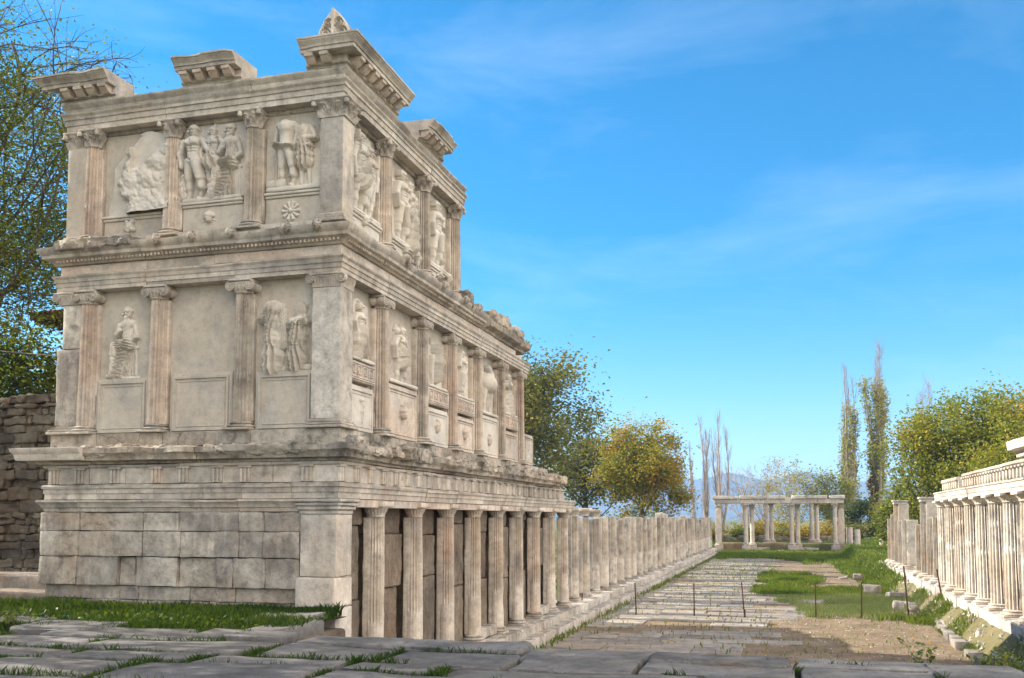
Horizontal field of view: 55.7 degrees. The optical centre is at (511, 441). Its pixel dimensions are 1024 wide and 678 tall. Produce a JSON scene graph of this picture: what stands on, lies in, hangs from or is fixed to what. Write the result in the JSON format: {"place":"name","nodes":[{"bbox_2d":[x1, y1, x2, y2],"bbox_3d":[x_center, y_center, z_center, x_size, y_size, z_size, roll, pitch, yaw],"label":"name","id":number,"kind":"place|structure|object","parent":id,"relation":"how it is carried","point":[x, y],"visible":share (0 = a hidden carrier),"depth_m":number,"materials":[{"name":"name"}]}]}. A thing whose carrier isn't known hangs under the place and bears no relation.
{"place":"outdoors","nodes":[
{"label":"outdoors","id":0,"kind":"place"},
{"bbox_2d":[9,7,575,641],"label":"marble temple facade","id":1,"kind":"structure","parent":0,"point":[293,367],"depth_m":18.37,"materials":[{"name":"stone"}]},
{"bbox_2d":[0,351,56,356],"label":"overhead cable","id":2,"kind":"object","parent":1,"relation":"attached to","point":[29,353],"visible":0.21,"depth_m":27.79,"materials":[{"name":"metal"}]},
{"bbox_2d":[0,594,1017,677],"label":"plaza grass","id":3,"kind":"structure","parent":0,"point":[183,614],"depth_m":15.68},
{"bbox_2d":[0,611,1023,677],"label":"pavement","id":4,"kind":"structure","parent":0,"point":[522,660],"depth_m":11.33,"materials":[{"name":"stone"}]},
{"bbox_2d":[1,611,17,630],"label":"weed","id":5,"kind":"object","parent":4,"relation":"on","point":[11,622],"visible":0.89,"depth_m":15.00,"materials":[{"name":"green plant"}]},
{"bbox_2d":[73,611,346,629],"bbox_3d":[-6.819,3.021,16.152,7.240,0.170,3.500,-1,-5,16],"label":"grass plot","id":6,"kind":"object","parent":4,"relation":"on","point":[241,625],"depth_m":16.45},
{"bbox_2d":[0,0,1023,488],"label":"sky","id":7,"kind":"structure","parent":0,"point":[734,199],"materials":[{"name":"blue"}]},
{"bbox_2d":[555,544,556,599],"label":"orchard ground","id":8,"kind":"structure","parent":0,"point":[556,568],"depth_m":62.95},
{"bbox_2d":[512,323,634,494],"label":"dark tree","id":9,"kind":"object","parent":8,"relation":"on","point":[538,399],"visible":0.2,"depth_m":94.62,"materials":[{"name":"green plant"}]},
{"bbox_2d":[539,558,805,675],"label":"street paving","id":10,"kind":"structure","parent":0,"point":[605,640],"depth_m":35.60,"materials":[{"name":"stone"}]},
{"bbox_2d":[485,548,719,648],"bbox_3d":[8.989,8.195,59.594,1.785,0.735,91.448,-1,-5,16],"label":"stepped stylobate","id":11,"kind":"object","parent":10,"relation":"on","point":[547,627],"visible":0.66,"depth_m":35.02,"materials":[{"name":"grey stone"}]},
{"bbox_2d":[567,508,581,602],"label":"column","id":12,"kind":"structure","parent":11,"relation":"on","point":[573,568],"depth_m":36.36,"materials":[{"name":"grey stone"}]},
{"bbox_2d":[578,508,592,597],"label":"column","id":13,"kind":"structure","parent":11,"relation":"on","point":[584,557],"depth_m":38.29,"materials":[{"name":"stone"}]},
{"bbox_2d":[589,510,602,593],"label":"column","id":14,"kind":"structure","parent":11,"relation":"on","point":[594,549],"depth_m":40.29,"materials":[{"name":"grey stone"}]},
{"bbox_2d":[594,517,611,590],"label":"column","id":15,"kind":"structure","parent":11,"relation":"on","point":[604,555],"depth_m":42.24,"materials":[{"name":"stone"}]},
{"bbox_2d":[608,517,619,586],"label":"column","id":16,"kind":"structure","parent":11,"relation":"on","point":[612,536],"depth_m":44.20,"materials":[{"name":"grey stone"}]},
{"bbox_2d":[616,520,626,583],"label":"column","id":17,"kind":"structure","parent":11,"relation":"on","point":[620,550],"depth_m":46.16,"materials":[{"name":"stone"}]},
{"bbox_2d":[619,518,633,581],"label":"column","id":18,"kind":"structure","parent":11,"relation":"on","point":[627,553],"depth_m":48.15,"materials":[{"name":"grey stone"}]},
{"bbox_2d":[625,517,638,578],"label":"column","id":19,"kind":"structure","parent":11,"relation":"on","point":[634,575],"depth_m":50.11,"materials":[{"name":"stone"}]},
{"bbox_2d":[636,517,644,576],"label":"column","id":20,"kind":"structure","parent":11,"relation":"on","point":[639,547],"depth_m":52.08,"materials":[{"name":"grey stone"}]},
{"bbox_2d":[642,518,649,574],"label":"column","id":21,"kind":"structure","parent":11,"relation":"on","point":[644,545],"depth_m":54.05,"materials":[{"name":"stone"}]},
{"bbox_2d":[647,519,654,572],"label":"column","id":22,"kind":"structure","parent":11,"relation":"on","point":[649,544],"depth_m":56.02,"materials":[{"name":"grey stone"}]},
{"bbox_2d":[648,518,658,570],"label":"column","id":23,"kind":"structure","parent":11,"relation":"on","point":[654,544],"depth_m":57.96,"materials":[{"name":"stone"}]},
{"bbox_2d":[652,517,662,568],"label":"column","id":24,"kind":"structure","parent":11,"relation":"on","point":[659,556],"depth_m":59.97,"materials":[{"name":"grey stone"}]},
{"bbox_2d":[655,512,666,567],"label":"column","id":25,"kind":"structure","parent":11,"relation":"on","point":[661,515],"depth_m":61.96,"materials":[{"name":"stone"}]},
{"bbox_2d":[664,514,671,565],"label":"column","id":26,"kind":"structure","parent":11,"relation":"on","point":[667,558],"depth_m":63.90,"materials":[{"name":"grey stone"}]},
{"bbox_2d":[668,518,673,563],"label":"column","id":27,"kind":"structure","parent":11,"relation":"on","point":[670,541],"depth_m":65.87,"materials":[{"name":"stone"}]},
{"bbox_2d":[668,517,677,562],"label":"column","id":28,"kind":"structure","parent":11,"relation":"on","point":[674,539],"depth_m":67.83,"materials":[{"name":"grey stone"}]},
{"bbox_2d":[675,518,681,561],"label":"column","id":29,"kind":"structure","parent":11,"relation":"on","point":[678,559],"depth_m":69.78,"materials":[{"name":"stone"}]},
{"bbox_2d":[679,520,683,560],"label":"column","id":30,"kind":"structure","parent":11,"relation":"on","point":[680,534],"depth_m":71.77,"materials":[{"name":"grey stone"}]},
{"bbox_2d":[679,518,686,559],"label":"column","id":31,"kind":"structure","parent":11,"relation":"on","point":[683,540],"depth_m":73.72,"materials":[{"name":"stone"}]},
{"bbox_2d":[680,515,689,557],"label":"column","id":32,"kind":"structure","parent":11,"relation":"on","point":[686,525],"depth_m":75.74,"materials":[{"name":"grey stone"}]},
{"bbox_2d":[687,518,691,556],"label":"column","id":33,"kind":"structure","parent":11,"relation":"on","point":[689,543],"depth_m":77.64,"materials":[{"name":"stone"}]},
{"bbox_2d":[690,519,693,555],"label":"column","id":34,"kind":"structure","parent":11,"relation":"on","point":[691,536],"depth_m":79.66,"materials":[{"name":"grey stone"}]},
{"bbox_2d":[690,518,696,554],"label":"column","id":35,"kind":"structure","parent":11,"relation":"on","point":[693,534],"depth_m":81.60,"materials":[{"name":"stone"}]},
{"bbox_2d":[691,517,698,554],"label":"column","id":36,"kind":"structure","parent":11,"relation":"on","point":[696,542],"depth_m":83.55,"materials":[{"name":"grey stone"}]},
{"bbox_2d":[697,519,700,553],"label":"column","id":37,"kind":"structure","parent":11,"relation":"on","point":[699,552],"depth_m":85.53,"materials":[{"name":"stone"}]},
{"bbox_2d":[699,520,702,552],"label":"column","id":38,"kind":"structure","parent":11,"relation":"on","point":[700,537],"depth_m":87.49,"materials":[{"name":"grey stone"}]},
{"bbox_2d":[699,519,704,551],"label":"column","id":39,"kind":"structure","parent":11,"relation":"on","point":[702,534],"depth_m":89.47,"materials":[{"name":"stone"}]},
{"bbox_2d":[699,518,706,550],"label":"column","id":40,"kind":"structure","parent":11,"relation":"on","point":[703,532],"depth_m":91.44,"materials":[{"name":"grey stone"}]},
{"bbox_2d":[705,519,707,550],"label":"column","id":41,"kind":"structure","parent":11,"relation":"on","point":[706,535],"depth_m":93.38,"materials":[{"name":"stone"}]},
{"bbox_2d":[706,519,709,549],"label":"column","id":42,"kind":"structure","parent":11,"relation":"on","point":[707,535],"depth_m":95.36,"materials":[{"name":"grey stone"}]},
{"bbox_2d":[705,518,710,548],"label":"column","id":43,"kind":"structure","parent":11,"relation":"on","point":[709,530],"depth_m":97.35,"materials":[{"name":"stone"}]},
{"bbox_2d":[710,518,712,548],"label":"column","id":44,"kind":"structure","parent":11,"relation":"on","point":[711,533],"depth_m":99.27,"materials":[{"name":"grey stone"}]},
{"bbox_2d":[555,532,883,551],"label":"meadow","id":45,"kind":"structure","parent":0,"point":[712,546],"depth_m":139.59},
{"bbox_2d":[538,396,635,517],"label":"dark tree","id":46,"kind":"object","parent":45,"relation":"on","point":[574,481],"visible":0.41,"depth_m":121.49,"materials":[{"name":"green plant"}]},
{"bbox_2d":[578,396,702,519],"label":"autumn tree","id":47,"kind":"object","parent":45,"relation":"on","point":[649,471],"visible":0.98,"depth_m":111.75,"materials":[{"name":"yellow plant"}]},
{"bbox_2d":[688,442,697,516],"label":"poplar tree","id":48,"kind":"object","parent":45,"relation":"on","point":[691,489],"visible":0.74,"depth_m":153.45,"materials":[{"name":"grey plant"}]},
{"bbox_2d":[697,414,711,517],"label":"poplar tree","id":49,"kind":"object","parent":45,"relation":"on","point":[704,504],"visible":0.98,"depth_m":153.67,"materials":[{"name":"grey plant"}]},
{"bbox_2d":[708,410,732,532],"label":"poplar tree","id":50,"kind":"object","parent":45,"relation":"on","point":[718,485],"visible":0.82,"depth_m":152.07,"materials":[{"name":"grey plant"}]},
{"bbox_2d":[712,522,732,539],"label":"autumn bush","id":51,"kind":"object","parent":45,"relation":"on","point":[714,533],"visible":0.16,"depth_m":118.34,"materials":[{"name":"green plant"}]},
{"bbox_2d":[727,521,757,539],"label":"autumn bush","id":52,"kind":"object","parent":45,"relation":"on","point":[740,532],"visible":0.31,"depth_m":119.38,"materials":[{"name":"green plant"}]},
{"bbox_2d":[715,464,780,527],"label":"bare tree","id":53,"kind":"object","parent":45,"relation":"on","point":[742,491],"visible":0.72,"depth_m":137.08,"materials":[{"name":"grey plant"}]},
{"bbox_2d":[734,456,791,524],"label":"bare tree","id":54,"kind":"object","parent":45,"relation":"on","point":[755,507],"visible":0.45,"depth_m":142.69,"materials":[{"name":"grey plant"}]},
{"bbox_2d":[754,517,776,537],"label":"autumn bush","id":55,"kind":"object","parent":45,"relation":"on","point":[762,530],"visible":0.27,"depth_m":118.85,"materials":[{"name":"yellow plant"}]},
{"bbox_2d":[714,535,832,541],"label":"rubble bank","id":56,"kind":"structure","parent":45,"relation":"on","point":[779,538],"depth_m":114.42,"materials":[{"name":"stone"}]},
{"bbox_2d":[712,495,844,550],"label":"columned gateway","id":57,"kind":"object","parent":45,"relation":"on","point":[771,501],"visible":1,"depth_m":100.98,"materials":[{"name":"stone"}]},
{"bbox_2d":[752,454,820,530],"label":"thin tree","id":58,"kind":"object","parent":45,"relation":"on","point":[787,494],"visible":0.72,"depth_m":133.74,"materials":[{"name":"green plant"}]},
{"bbox_2d":[774,519,801,537],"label":"autumn bush","id":59,"kind":"object","parent":45,"relation":"on","point":[781,532],"visible":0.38,"depth_m":119.82,"materials":[{"name":"yellow plant"}]},
{"bbox_2d":[789,522,819,537],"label":"autumn bush","id":60,"kind":"object","parent":45,"relation":"on","point":[804,532],"visible":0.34,"depth_m":118.94,"materials":[{"name":"yellow plant"}]},
{"bbox_2d":[805,519,832,537],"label":"autumn bush","id":61,"kind":"object","parent":45,"relation":"on","point":[823,531],"visible":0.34,"depth_m":117.49,"materials":[{"name":"yellow plant"}]},
{"bbox_2d":[796,465,869,527],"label":"thin tree","id":62,"kind":"object","parent":45,"relation":"on","point":[824,508],"visible":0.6,"depth_m":133.48,"materials":[{"name":"green plant"}]},
{"bbox_2d":[833,361,862,524],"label":"poplar tree","id":63,"kind":"object","parent":45,"relation":"on","point":[848,469],"visible":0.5,"depth_m":146.64,"materials":[{"name":"green plant"}]},
{"bbox_2d":[837,515,871,540],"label":"autumn bush","id":64,"kind":"object","parent":45,"relation":"on","point":[863,529],"visible":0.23,"depth_m":115.62,"materials":[{"name":"green plant"}]},
{"bbox_2d":[837,496,885,539],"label":"ivied tree","id":65,"kind":"object","parent":45,"relation":"on","point":[858,510],"visible":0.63,"depth_m":124.88,"materials":[{"name":"green plant"}]},
{"bbox_2d":[856,336,893,536],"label":"poplar tree","id":66,"kind":"object","parent":45,"relation":"on","point":[878,396],"visible":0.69,"depth_m":146.71,"materials":[{"name":"green plant"}]},
{"bbox_2d":[868,502,887,527],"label":"ivied tree","id":67,"kind":"object","parent":45,"relation":"on","point":[874,506],"visible":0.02,"depth_m":119.56,"materials":[{"name":"green plant"}]},
{"bbox_2d":[912,372,935,494],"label":"poplar tree","id":68,"kind":"object","parent":45,"relation":"on","point":[928,387],"visible":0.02,"depth_m":162.54,"materials":[{"name":"green plant"}]},
{"bbox_2d":[555,519,884,531],"bbox_3d":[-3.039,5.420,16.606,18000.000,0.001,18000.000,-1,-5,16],"label":"ground","id":69,"kind":"structure","parent":0,"point":[728,522],"depth_m":714.85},
{"bbox_2d":[554,472,942,518],"bbox_3d":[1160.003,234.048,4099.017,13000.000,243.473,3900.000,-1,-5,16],"label":"hills","id":70,"kind":"structure","parent":0,"point":[730,514],"depth_m":3589.77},
{"bbox_2d":[722,541,831,550],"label":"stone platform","id":71,"kind":"structure","parent":0,"point":[775,546],"depth_m":102.23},
{"bbox_2d":[559,558,1023,672],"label":"ground","id":72,"kind":"structure","parent":0,"point":[932,637],"depth_m":31.11,"materials":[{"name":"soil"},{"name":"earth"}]},
{"bbox_2d":[299,628,345,640],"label":"terrace wall","id":73,"kind":"structure","parent":72,"relation":"on","point":[339,632],"depth_m":16.23,"materials":[{"name":"stone"}]},
{"bbox_2d":[551,567,965,663],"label":"fallen leaves","id":74,"kind":"object","parent":72,"relation":"on","point":[756,618],"visible":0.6,"depth_m":34.17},
{"bbox_2d":[581,566,941,617],"bbox_3d":[9.455,5.693,36.644,13.706,2.003,1.050,0,-5,3],"label":"wire fence","id":75,"kind":"object","parent":72,"relation":"on","point":[744,610],"visible":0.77,"depth_m":36.36,"materials":[{"name":"metal"}]},
{"bbox_2d":[797,599,823,605],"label":"stone block","id":76,"kind":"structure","parent":72,"relation":"on","point":[810,600],"depth_m":41.48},
{"bbox_2d":[897,637,937,662],"bbox_3d":[4.721,2.516,11.165,0.393,0.503,0.435,3,-5,-33],"label":"weed","id":77,"kind":"object","parent":72,"relation":"on","point":[929,651],"visible":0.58,"depth_m":11.16,"materials":[{"name":"green plant"}]},
{"bbox_2d":[890,587,996,665],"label":"kerb","id":78,"kind":"structure","parent":72,"relation":"on","point":[956,641],"depth_m":27.51,"materials":[{"name":"stone"}]},
{"bbox_2d":[966,645,1003,665],"bbox_3d":[5.328,2.508,10.902,0.326,0.421,0.387,4,-6,-42],"label":"weed","id":79,"kind":"object","parent":72,"relation":"on","point":[983,661],"visible":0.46,"depth_m":10.89,"materials":[{"name":"green plant"}]},
{"bbox_2d":[916,497,936,577],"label":"pillar","id":80,"kind":"structure","parent":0,"point":[928,507],"depth_m":43.90,"materials":[{"name":"stone"}]},
{"bbox_2d":[833,546,1023,667],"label":"grass bank","id":81,"kind":"structure","parent":0,"point":[994,640],"depth_m":27.73,"materials":[{"name":"soil"}]},
{"bbox_2d":[536,537,1023,671],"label":"meadow grass","id":82,"kind":"structure","parent":81,"relation":"on","point":[846,558],"depth_m":47.79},
{"bbox_2d":[853,573,862,579],"bbox_3d":[19.884,7.776,55.764,0.559,0.392,0.350,-1,-5,16],"label":"stone block","id":83,"kind":"object","parent":82,"relation":"on","point":[856,576],"depth_m":55.63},
{"bbox_2d":[892,600,903,609],"bbox_3d":[15.012,6.341,37.661,0.442,0.354,0.266,-1,-5,16],"label":"stone block","id":84,"kind":"object","parent":82,"relation":"on","point":[896,604],"depth_m":37.56,"materials":[{"name":"grey stone"}]},
{"bbox_2d":[908,605,918,611],"bbox_3d":[15.215,6.327,36.767,0.409,0.281,0.280,-1,-5,16],"label":"stone block","id":85,"kind":"object","parent":82,"relation":"on","point":[913,607],"depth_m":36.66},
{"bbox_2d":[846,527,852,544],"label":"column stump","id":86,"kind":"object","parent":81,"relation":"on","point":[849,533],"visible":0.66,"depth_m":99.19,"materials":[{"name":"stone"}]},
{"bbox_2d":[854,529,860,544],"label":"column stump","id":87,"kind":"object","parent":81,"relation":"on","point":[857,536],"visible":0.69,"depth_m":97.64,"materials":[{"name":"stone"}]},
{"bbox_2d":[863,584,881,592],"bbox_3d":[16.995,6.939,45.701,0.759,0.416,0.460,-4,-6,41],"label":"stone block","id":88,"kind":"object","parent":81,"relation":"on","point":[869,588],"depth_m":45.52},
{"bbox_2d":[885,592,907,597],"bbox_3d":[17.084,6.826,43.072,0.849,0.322,0.526,0,-5,-1],"label":"stone block","id":89,"kind":"object","parent":81,"relation":"on","point":[890,594],"depth_m":42.85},
{"bbox_2d":[881,560,1023,638],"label":"stone platform","id":90,"kind":"structure","parent":81,"relation":"on","point":[1009,625],"depth_m":30.39,"materials":[{"name":"stone"}]},
{"bbox_2d":[885,519,890,562],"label":"pillar","id":91,"kind":"structure","parent":90,"relation":"on","point":[889,539],"depth_m":58.73,"materials":[{"name":"stone"}]},
{"bbox_2d":[887,515,894,563],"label":"pillar","id":92,"kind":"structure","parent":90,"relation":"on","point":[892,538],"depth_m":56.89,"materials":[{"name":"stone"}]},
{"bbox_2d":[894,521,901,567],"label":"pillar","id":93,"kind":"structure","parent":90,"relation":"on","point":[897,565],"depth_m":53.15,"materials":[{"name":"stone"}]},
{"bbox_2d":[891,500,908,565],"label":"pillar","id":94,"kind":"structure","parent":90,"relation":"on","point":[900,509],"depth_m":54.98,"materials":[{"name":"stone"}]},
{"bbox_2d":[898,520,917,569],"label":"pillar","id":95,"kind":"structure","parent":90,"relation":"on","point":[908,547],"depth_m":51.16,"materials":[{"name":"stone"}]},
{"bbox_2d":[911,524,920,575],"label":"pillar","id":96,"kind":"structure","parent":90,"relation":"on","point":[918,551],"depth_m":45.75,"materials":[{"name":"stone"}]},
{"bbox_2d":[922,517,933,580],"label":"pillar","id":97,"kind":"structure","parent":90,"relation":"on","point":[929,549],"depth_m":42.07,"materials":[{"name":"stone"}]},
{"bbox_2d":[928,517,938,583],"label":"pillar","id":98,"kind":"structure","parent":90,"relation":"on","point":[934,580],"depth_m":40.23,"materials":[{"name":"stone"}]},
{"bbox_2d":[932,437,1023,625],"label":"columned portico","id":99,"kind":"structure","parent":90,"relation":"on","point":[980,516],"depth_m":29.95,"materials":[{"name":"stone"}]},
{"bbox_2d":[988,638,1021,670],"bbox_3d":[5.617,2.514,10.994,0.341,0.521,0.449,0,-5,3],"label":"weed","id":100,"kind":"object","parent":81,"relation":"on","point":[1004,660],"visible":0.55,"depth_m":10.99,"materials":[{"name":"green plant"}]},
{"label":"yard","id":101,"kind":"structure","parent":0,"visible":0},
{"bbox_2d":[0,572,45,589],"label":"step block","id":102,"kind":"structure","parent":101,"relation":"on","point":[26,580],"depth_m":20.97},
{"bbox_2d":[0,588,48,600],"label":"step block","id":103,"kind":"structure","parent":101,"relation":"on","point":[18,593],"depth_m":20.25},
{"bbox_2d":[0,289,62,397],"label":"round shrub tree","id":104,"kind":"object","parent":101,"relation":"on","point":[13,381],"visible":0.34,"depth_m":34.84,"materials":[{"name":"green plant"}]},
{"bbox_2d":[0,393,68,571],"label":"rubble wall","id":105,"kind":"structure","parent":101,"relation":"on","point":[27,421],"depth_m":23.65,"materials":[{"name":"stone"}]},
{"bbox_2d":[29,309,63,330],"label":"tiled roof house","id":106,"kind":"structure","parent":101,"relation":"on","point":[57,323],"depth_m":36.18,"materials":[{"name":"ceramic"}]},
{"bbox_2d":[0,0,166,389],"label":"leafy tree","id":107,"kind":"object","parent":101,"relation":"on","point":[18,273],"visible":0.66,"depth_m":30.29,"materials":[{"name":"green plant"}]},
{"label":"field","id":108,"kind":"structure","parent":0,"visible":0},
{"bbox_2d":[862,480,925,546],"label":"yellowing tree","id":109,"kind":"object","parent":108,"relation":"on","point":[883,518],"visible":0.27,"depth_m":71.96,"materials":[{"name":"green plant"}]},
{"bbox_2d":[860,388,1005,523],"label":"yellowing tree","id":110,"kind":"object","parent":108,"relation":"on","point":[927,462],"visible":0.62,"depth_m":65.23,"materials":[{"name":"green plant"}]},
{"bbox_2d":[892,368,1023,494],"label":"yellowing tree","id":111,"kind":"object","parent":108,"relation":"on","point":[986,398],"visible":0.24,"depth_m":66.10,"materials":[{"name":"green plant"}]},
{"bbox_2d":[933,406,1023,490],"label":"yellowing tree","id":112,"kind":"object","parent":108,"relation":"on","point":[986,461],"visible":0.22,"depth_m":59.27,"materials":[{"name":"green plant"}]},
{"bbox_2d":[971,389,1023,459],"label":"yellowing tree","id":113,"kind":"object","parent":108,"relation":"on","point":[1020,407],"visible":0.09,"depth_m":64.88,"materials":[{"name":"green plant"}]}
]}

